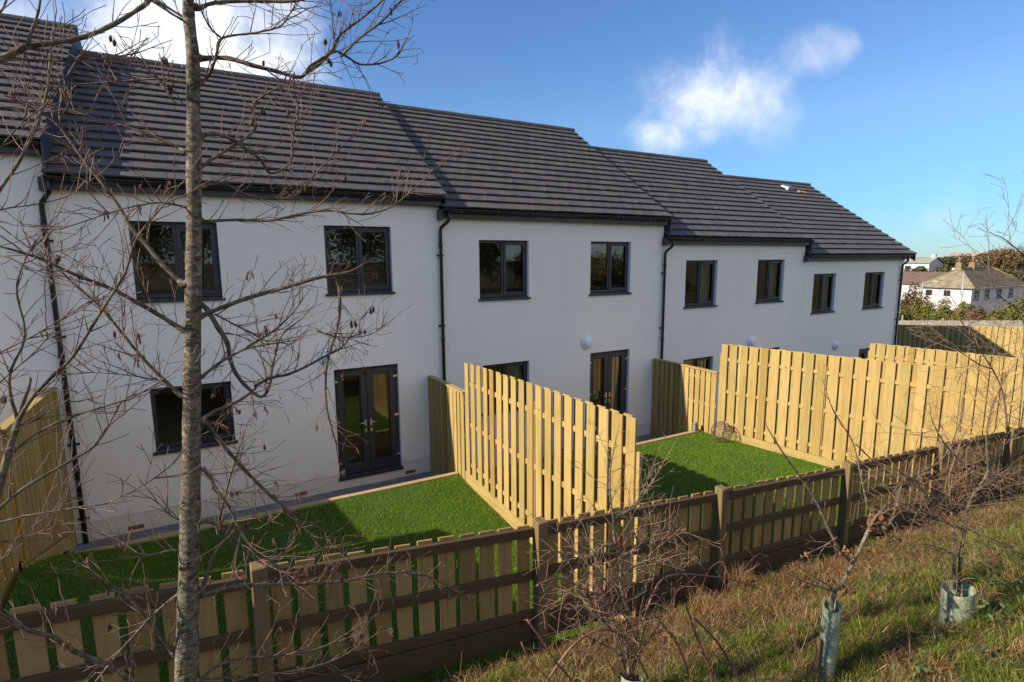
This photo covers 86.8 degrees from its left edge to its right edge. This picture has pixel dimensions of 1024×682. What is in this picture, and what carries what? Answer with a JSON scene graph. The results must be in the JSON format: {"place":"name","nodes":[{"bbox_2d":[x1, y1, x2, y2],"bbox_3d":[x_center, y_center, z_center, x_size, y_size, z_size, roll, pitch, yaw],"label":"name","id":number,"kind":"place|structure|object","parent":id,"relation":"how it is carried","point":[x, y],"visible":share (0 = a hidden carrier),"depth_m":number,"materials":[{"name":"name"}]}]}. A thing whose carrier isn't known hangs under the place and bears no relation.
{"place":"outdoors","nodes":[
{"label":"outdoors","id":0,"kind":"place"},
{"bbox_2d":[75,471,435,551],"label":"patio","id":1,"kind":"structure","parent":0,"point":[175,527],"depth_m":9.56,"materials":[{"name":"grey concrete"}]},
{"bbox_2d":[68,472,457,553],"bbox_3d":[-3.507,2.924,8.561,5.756,0.608,0.105,-5,10,-29],"label":"timber edging","id":2,"kind":"object","parent":1,"relation":"on","point":[278,511],"visible":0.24,"depth_m":8.60,"materials":[{"name":"brown wood"}]},
{"bbox_2d":[428,363,640,619],"bbox_3d":[-0.162,1.903,8.471,0.129,2.943,6.051,-5,10,-29],"label":"garden fence","id":3,"kind":"object","parent":1,"relation":"on","point":[449,417],"visible":0.75,"depth_m":7.62,"materials":[{"name":"brown wood"}]},
{"bbox_2d":[1,475,616,681],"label":"lawn","id":4,"kind":"structure","parent":0,"point":[345,585],"depth_m":7.13,"materials":[{"name":"plant"}]},
{"bbox_2d":[0,0,1023,256],"label":"sky","id":5,"kind":"structure","parent":0,"point":[895,111],"materials":[{"name":"blue"}]},
{"bbox_2d":[21,267,1023,681],"bbox_3d":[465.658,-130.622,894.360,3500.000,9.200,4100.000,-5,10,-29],"label":"ground","id":6,"kind":"structure","parent":0,"point":[859,637],"depth_m":4.60,"materials":[{"name":"plant"}]},
{"bbox_2d":[0,387,77,609],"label":"garden fence","id":7,"kind":"object","parent":6,"relation":"on","point":[31,458],"visible":0.71,"depth_m":6.79,"materials":[{"name":"brown wood"}]},
{"bbox_2d":[0,13,91,549],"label":"terraced house","id":8,"kind":"structure","parent":6,"relation":"on","point":[20,185],"depth_m":7.83,"materials":[{"name":"white paint"}]},
{"bbox_2d":[0,0,250,572],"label":"young tree","id":9,"kind":"object","parent":6,"relation":"on","point":[18,49],"visible":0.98,"depth_m":1.84,"materials":[{"name":"brown plant"}]},
{"bbox_2d":[0,0,477,681],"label":"alder tree","id":10,"kind":"object","parent":6,"relation":"on","point":[188,596],"visible":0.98,"depth_m":2.36,"materials":[{"name":"brown plant"}]},
{"bbox_2d":[37,49,446,543],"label":"terraced house","id":11,"kind":"structure","parent":6,"relation":"on","point":[383,406],"depth_m":9.64,"materials":[{"name":"white paint"}]},
{"bbox_2d":[129,221,225,303],"bbox_3d":[-5.342,-1.261,8.653,1.261,1.257,0.195,-5,10,-29],"label":"window","id":12,"kind":"structure","parent":11,"relation":"in","point":[210,295],"depth_m":8.68,"materials":[{"name":"grey plastic"}]},
{"bbox_2d":[150,381,237,455],"bbox_3d":[-5.302,1.255,9.040,1.225,1.085,0.195,-5,10,-29],"label":"window","id":13,"kind":"structure","parent":11,"relation":"in","point":[211,439],"depth_m":9.13,"materials":[{"name":"grey plastic"}]},
{"bbox_2d":[324,226,395,295],"bbox_3d":[-2.835,-1.487,10.043,1.282,1.257,0.195,-5,10,-29],"label":"window","id":14,"kind":"structure","parent":11,"relation":"in","point":[371,289],"depth_m":10.11,"materials":[{"name":"grey plastic"}]},
{"bbox_2d":[334,364,402,481],"bbox_3d":[-2.785,1.549,10.518,1.261,2.160,0.180,-5,10,-29],"label":"french door","id":15,"kind":"structure","parent":11,"relation":"in","point":[370,465],"depth_m":10.53,"materials":[{"name":"grey plastic"}]},
{"bbox_2d":[0,427,1023,681],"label":"post and rail fence","id":16,"kind":"object","parent":6,"relation":"on","point":[408,653],"visible":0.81,"depth_m":4.90,"materials":[{"name":"brown wood"}]},
{"bbox_2d":[386,103,672,471],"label":"terraced house","id":17,"kind":"structure","parent":6,"relation":"on","point":[550,255],"depth_m":12.64,"materials":[{"name":"white paint"}]},
{"bbox_2d":[478,240,530,300],"bbox_3d":[-0.181,-1.506,11.545,1.261,1.257,0.195,-5,10,-29],"label":"window","id":18,"kind":"structure","parent":17,"relation":"in","point":[503,295],"depth_m":11.61,"materials":[{"name":"grey plastic"}]},
{"bbox_2d":[482,361,526,415],"bbox_3d":[-0.141,1.010,11.932,1.225,1.085,0.195,-5,10,-29],"label":"window","id":19,"kind":"structure","parent":17,"relation":"in","point":[505,366],"depth_m":11.98,"materials":[{"name":"grey plastic"}]},
{"bbox_2d":[590,349,627,436],"bbox_3d":[2.376,1.304,13.410,1.261,2.160,0.180,-5,10,-29],"label":"french door","id":20,"kind":"structure","parent":17,"relation":"in","point":[606,357],"depth_m":13.40,"materials":[{"name":"grey plastic"}]},
{"bbox_2d":[589,242,631,295],"bbox_3d":[2.326,-1.732,12.935,1.282,1.257,0.195,-5,10,-29],"label":"window","id":21,"kind":"structure","parent":17,"relation":"in","point":[608,290],"depth_m":13.01,"materials":[{"name":"grey plastic"}]},
{"bbox_2d":[571,622,609,649],"bbox_3d":[0.740,2.735,5.018,0.380,0.220,0.407,6,11,38],"label":"straw tuft","id":22,"kind":"object","parent":6,"relation":"on","point":[588,641],"visible":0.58,"depth_m":5.02,"materials":[{"name":"beige plant"}]},
{"bbox_2d":[516,419,727,681],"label":"hawthorn sapling","id":23,"kind":"object","parent":6,"relation":"on","point":[627,658],"visible":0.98,"depth_m":2.79,"materials":[{"name":"brown plant"}]},
{"bbox_2d":[620,672,642,681],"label":"tree guard","id":24,"kind":"object","parent":6,"relation":"on","point":[638,678],"visible":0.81,"depth_m":2.93,"materials":[{"name":"white plastic"}]},
{"bbox_2d":[593,146,814,434],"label":"terraced house","id":25,"kind":"structure","parent":6,"relation":"on","point":[733,263],"depth_m":15.51,"materials":[{"name":"white paint"}]},
{"bbox_2d":[683,356,710,368],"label":"window","id":26,"kind":"structure","parent":25,"relation":"in","point":[695,361],"depth_m":14.90,"materials":[{"name":"grey plastic"}]},
{"bbox_2d":[684,260,717,308],"bbox_3d":[5.023,-1.525,14.495,1.261,1.257,0.195,-5,10,-29],"label":"window","id":27,"kind":"structure","parent":25,"relation":"in","point":[698,304],"depth_m":14.57,"materials":[{"name":"grey plastic"}]},
{"bbox_2d":[755,259,783,303],"bbox_3d":[7.531,-1.751,15.884,1.282,1.257,0.195,-5,10,-29],"label":"window","id":28,"kind":"structure","parent":25,"relation":"in","point":[775,299],"depth_m":15.96,"materials":[{"name":"grey plastic"}]},
{"bbox_2d":[686,584,724,610],"bbox_3d":[1.980,2.688,5.640,0.470,0.259,0.393,2,9,14],"label":"straw tuft","id":29,"kind":"object","parent":6,"relation":"on","point":[697,600],"visible":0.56,"depth_m":5.67,"materials":[{"name":"beige plant"}]},
{"bbox_2d":[436,507,1023,681],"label":"rough grass","id":30,"kind":"structure","parent":6,"relation":"on","point":[969,662],"depth_m":4.10,"materials":[{"name":"plant"}]},
{"bbox_2d":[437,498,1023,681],"bbox_3d":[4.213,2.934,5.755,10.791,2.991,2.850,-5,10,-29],"label":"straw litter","id":31,"kind":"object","parent":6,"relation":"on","point":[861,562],"visible":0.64,"depth_m":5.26,"materials":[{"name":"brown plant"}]},
{"bbox_2d":[443,534,1023,681],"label":"bramble","id":32,"kind":"object","parent":6,"relation":"on","point":[983,646],"visible":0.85,"depth_m":3.43,"materials":[{"name":"plant"}]},
{"bbox_2d":[715,553,771,591],"bbox_3d":[2.587,2.665,6.192,0.660,0.406,0.678,0,8,5],"label":"straw tuft","id":33,"kind":"object","parent":6,"relation":"on","point":[747,579],"visible":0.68,"depth_m":6.17,"materials":[{"name":"beige plant"}]},
{"bbox_2d":[812,637,822,680],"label":"wooden stake","id":34,"kind":"object","parent":6,"relation":"on","point":[818,653],"visible":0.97,"depth_m":3.59,"materials":[{"name":"brown wood"}]},
{"bbox_2d":[726,175,916,358],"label":"terraced house","id":35,"kind":"structure","parent":6,"relation":"on","point":[854,263],"depth_m":18.57,"materials":[{"name":"white paint"}]},
{"bbox_2d":[811,273,834,313],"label":"window","id":36,"kind":"structure","parent":35,"relation":"in","point":[820,310],"depth_m":17.33,"materials":[{"name":"grey plastic"}]},
{"bbox_2d":[859,348,869,358],"bbox_3d":[12.438,1.297,19.117,1.261,2.160,0.180,-5,10,-29],"label":"french door","id":37,"kind":"structure","parent":35,"relation":"in","point":[864,351],"depth_m":18.97,"materials":[{"name":"grey plastic"}]},
{"bbox_2d":[862,272,883,309],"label":"window","id":38,"kind":"structure","parent":35,"relation":"in","point":[876,305],"depth_m":18.72,"materials":[{"name":"grey plastic"}]},
{"bbox_2d":[819,598,841,679],"bbox_3d":[2.103,2.027,3.604,0.131,0.620,0.110,-5,10,-29],"label":"tree guard","id":39,"kind":"object","parent":6,"relation":"on","point":[829,630],"visible":0.84,"depth_m":3.56,"materials":[{"name":"grey plastic"}]},
{"bbox_2d":[766,379,964,611],"bbox_3d":[2.535,1.245,3.743,2.442,2.102,0.353,-5,10,-29],"label":"beech sapling","id":40,"kind":"object","parent":6,"relation":"on","point":[840,586],"visible":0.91,"depth_m":3.57,"materials":[{"name":"brown plant"}]},
{"bbox_2d":[899,306,911,320],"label":"shrub","id":41,"kind":"object","parent":6,"relation":"on","point":[907,313],"visible":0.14,"depth_m":47.92,"materials":[{"name":"green plant"}]},
{"bbox_2d":[900,282,929,312],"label":"shrub","id":42,"kind":"object","parent":6,"relation":"on","point":[912,296],"visible":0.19,"depth_m":53.27,"materials":[{"name":"brown plant"}]},
{"bbox_2d":[904,267,927,271],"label":"tree","id":43,"kind":"object","parent":6,"relation":"on","point":[921,269],"visible":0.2,"depth_m":147.65,"materials":[{"name":"green plant"}]},
{"bbox_2d":[909,297,936,320],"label":"shrub","id":44,"kind":"object","parent":6,"relation":"on","point":[917,310],"visible":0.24,"depth_m":47.81,"materials":[{"name":"green plant"}]},
{"bbox_2d":[904,255,944,270],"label":"hill house","id":45,"kind":"structure","parent":6,"relation":"on","point":[931,262],"depth_m":160.65,"materials":[{"name":"paint"}]},
{"bbox_2d":[831,170,1023,629],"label":"hawthorn sapling","id":46,"kind":"object","parent":6,"relation":"on","point":[965,528],"visible":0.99,"depth_m":3.95,"materials":[{"name":"brown plant"}]},
{"bbox_2d":[900,268,954,302],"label":"bungalow","id":47,"kind":"object","parent":6,"relation":"on","point":[909,277],"visible":0.16,"depth_m":108.50,"materials":[{"name":"white paint"}]},
{"bbox_2d":[922,266,950,271],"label":"tree","id":48,"kind":"object","parent":6,"relation":"on","point":[940,269],"visible":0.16,"depth_m":138.20,"materials":[{"name":"green plant"}]},
{"bbox_2d":[922,297,955,320],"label":"shrub","id":49,"kind":"object","parent":6,"relation":"on","point":[947,311],"visible":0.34,"depth_m":46.27,"materials":[{"name":"green plant"}]},
{"bbox_2d":[939,255,962,268],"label":"tree","id":50,"kind":"object","parent":6,"relation":"on","point":[948,260],"visible":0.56,"depth_m":164.25,"materials":[{"name":"green plant"}]},
{"bbox_2d":[937,580,975,625],"bbox_3d":[3.461,2.084,4.220,0.222,0.380,0.212,-5,10,-29],"label":"tree guard","id":51,"kind":"object","parent":6,"relation":"on","point":[947,599],"visible":0.7,"depth_m":4.17,"materials":[{"name":"grey plastic"}]},
{"bbox_2d":[896,325,1022,357],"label":"garden fence","id":52,"kind":"object","parent":6,"relation":"on","point":[959,339],"visible":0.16,"depth_m":25.40,"materials":[{"name":"brown wood"}]},
{"bbox_2d":[898,315,1022,326],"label":"board fence","id":53,"kind":"object","parent":6,"relation":"on","point":[902,321],"visible":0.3,"depth_m":37.88,"materials":[{"name":"grey wood"}]},
{"bbox_2d":[947,301,975,320],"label":"shrub","id":54,"kind":"object","parent":6,"relation":"on","point":[963,306],"visible":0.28,"depth_m":45.05,"materials":[{"name":"green plant"}]},
{"bbox_2d":[959,271,964,302],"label":"utility pole","id":55,"kind":"object","parent":6,"relation":"on","point":[963,293],"visible":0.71,"depth_m":62.05,"materials":[{"name":"metal"}]},
{"bbox_2d":[951,256,980,266],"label":"tree","id":56,"kind":"object","parent":6,"relation":"on","point":[965,261],"visible":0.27,"depth_m":161.41,"materials":[{"name":"green plant"}]},
{"bbox_2d":[942,251,991,259],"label":"house","id":57,"kind":"structure","parent":6,"relation":"on","point":[950,254],"depth_m":186.42,"materials":[{"name":"stone"}]},
{"bbox_2d":[918,257,1023,313],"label":"hipped house","id":58,"kind":"structure","parent":6,"relation":"on","point":[976,279],"depth_m":98.19,"materials":[{"name":"paint"}]},
{"bbox_2d":[943,290,950,295],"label":"window","id":59,"kind":"structure","parent":58,"relation":"in","point":[948,291],"depth_m":96.78,"materials":[{"name":"black glass"}]},
{"bbox_2d":[973,290,979,299],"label":"window","id":60,"kind":"structure","parent":58,"relation":"in","point":[976,293],"depth_m":94.59,"materials":[{"name":"grey glass"}]},
{"bbox_2d":[984,289,989,299],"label":"window","id":61,"kind":"structure","parent":58,"relation":"in","point":[987,294],"depth_m":96.55,"materials":[{"name":"grey glass"}]},
{"bbox_2d":[996,288,1001,297],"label":"window","id":62,"kind":"structure","parent":58,"relation":"in","point":[999,290],"depth_m":98.92,"materials":[{"name":"grey glass"}]},
{"bbox_2d":[1008,287,1013,296],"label":"window","id":63,"kind":"structure","parent":58,"relation":"in","point":[1010,294],"depth_m":101.42,"materials":[{"name":"grey glass"}]},
{"bbox_2d":[955,253,991,265],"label":"tree","id":64,"kind":"object","parent":6,"relation":"on","point":[977,258],"visible":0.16,"depth_m":177.70,"materials":[{"name":"green plant"}]},
{"bbox_2d":[961,305,988,320],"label":"shrub","id":65,"kind":"object","parent":6,"relation":"on","point":[978,314],"visible":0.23,"depth_m":43.92,"materials":[{"name":"brown plant"}]},
{"bbox_2d":[976,254,1014,267],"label":"tree","id":66,"kind":"object","parent":6,"relation":"on","point":[984,262],"visible":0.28,"depth_m":161.27,"materials":[{"name":"green plant"}]},
{"bbox_2d":[982,301,1016,321],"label":"shrub","id":67,"kind":"object","parent":6,"relation":"on","point":[997,315],"visible":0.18,"depth_m":43.23,"materials":[{"name":"green plant"}]},
{"bbox_2d":[989,248,1023,271],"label":"tree","id":68,"kind":"object","parent":6,"relation":"on","point":[1005,261],"visible":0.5,"depth_m":153.58,"materials":[{"name":"brown plant"}]},
{"bbox_2d":[1001,294,1023,320],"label":"shrub","id":69,"kind":"object","parent":6,"relation":"on","point":[1014,315],"visible":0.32,"depth_m":40.98,"materials":[{"name":"green plant"}]},
{"bbox_2d":[1003,269,1023,280],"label":"tree","id":70,"kind":"object","parent":6,"relation":"on","point":[1014,273],"visible":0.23,"depth_m":128.16,"materials":[{"name":"green plant"}]},
{"bbox_2d":[1005,248,1023,272],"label":"tree","id":71,"kind":"object","parent":6,"relation":"on","point":[1015,257],"visible":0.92,"depth_m":144.46,"materials":[{"name":"brown plant"}]},
{"bbox_2d":[471,434,659,477],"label":"patio","id":72,"kind":"structure","parent":0,"point":[645,437],"depth_m":13.60,"materials":[{"name":"grey concrete"}]},
{"bbox_2d":[477,429,701,480],"bbox_3d":[1.838,2.649,11.298,5.926,0.710,0.105,-5,10,-29],"label":"timber edging","id":73,"kind":"object","parent":72,"relation":"on","point":[663,438],"visible":0.16,"depth_m":11.99,"materials":[{"name":"brown wood"}]},
{"bbox_2d":[692,422,697,430],"bbox_3d":[4.250,1.977,12.578,0.092,0.210,0.092,-5,10,-29],"label":"garden lantern","id":74,"kind":"object","parent":73,"relation":"on","point":[694,426],"visible":1,"depth_m":12.56,"materials":[{"name":"metal"}]},
{"bbox_2d":[651,344,963,512],"bbox_3d":[5.391,1.614,11.428,0.308,3.060,6.330,-6,10,-35],"label":"garden fence","id":75,"kind":"object","parent":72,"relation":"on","point":[780,393],"visible":0.66,"depth_m":10.67,"materials":[{"name":"brown wood"}]},
{"bbox_2d":[483,431,929,615],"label":"lawn","id":76,"kind":"structure","parent":0,"point":[667,496],"depth_m":10.04,"materials":[{"name":"plant"}]},
{"bbox_2d":[711,421,732,441],"bbox_3d":[4.604,1.993,11.900,0.454,0.456,0.455,-5,10,-29],"label":"wire ball","id":77,"kind":"object","parent":76,"relation":"on","point":[726,431],"visible":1,"depth_m":11.85,"materials":[{"name":"brown metal"}]},
{"bbox_2d":[431,497,1023,681],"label":"dry grass","id":78,"kind":"structure","parent":0,"point":[859,607],"depth_m":4.50,"materials":[{"name":"plant"}]},
{"bbox_2d":[452,499,1023,681],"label":"dry grass","id":79,"kind":"structure","parent":0,"point":[930,660],"depth_m":4.29,"materials":[{"name":"plant"}]},
{"bbox_2d":[764,440,1023,519],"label":"lawn","id":80,"kind":"structure","parent":0,"point":[1013,493],"depth_m":10.27,"materials":[{"name":"plant"}]},
{"bbox_2d":[868,343,1023,448],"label":"garden fence","id":81,"kind":"object","parent":80,"relation":"on","point":[893,353],"visible":0.26,"depth_m":13.21,"materials":[{"name":"brown wood"}]}
]}

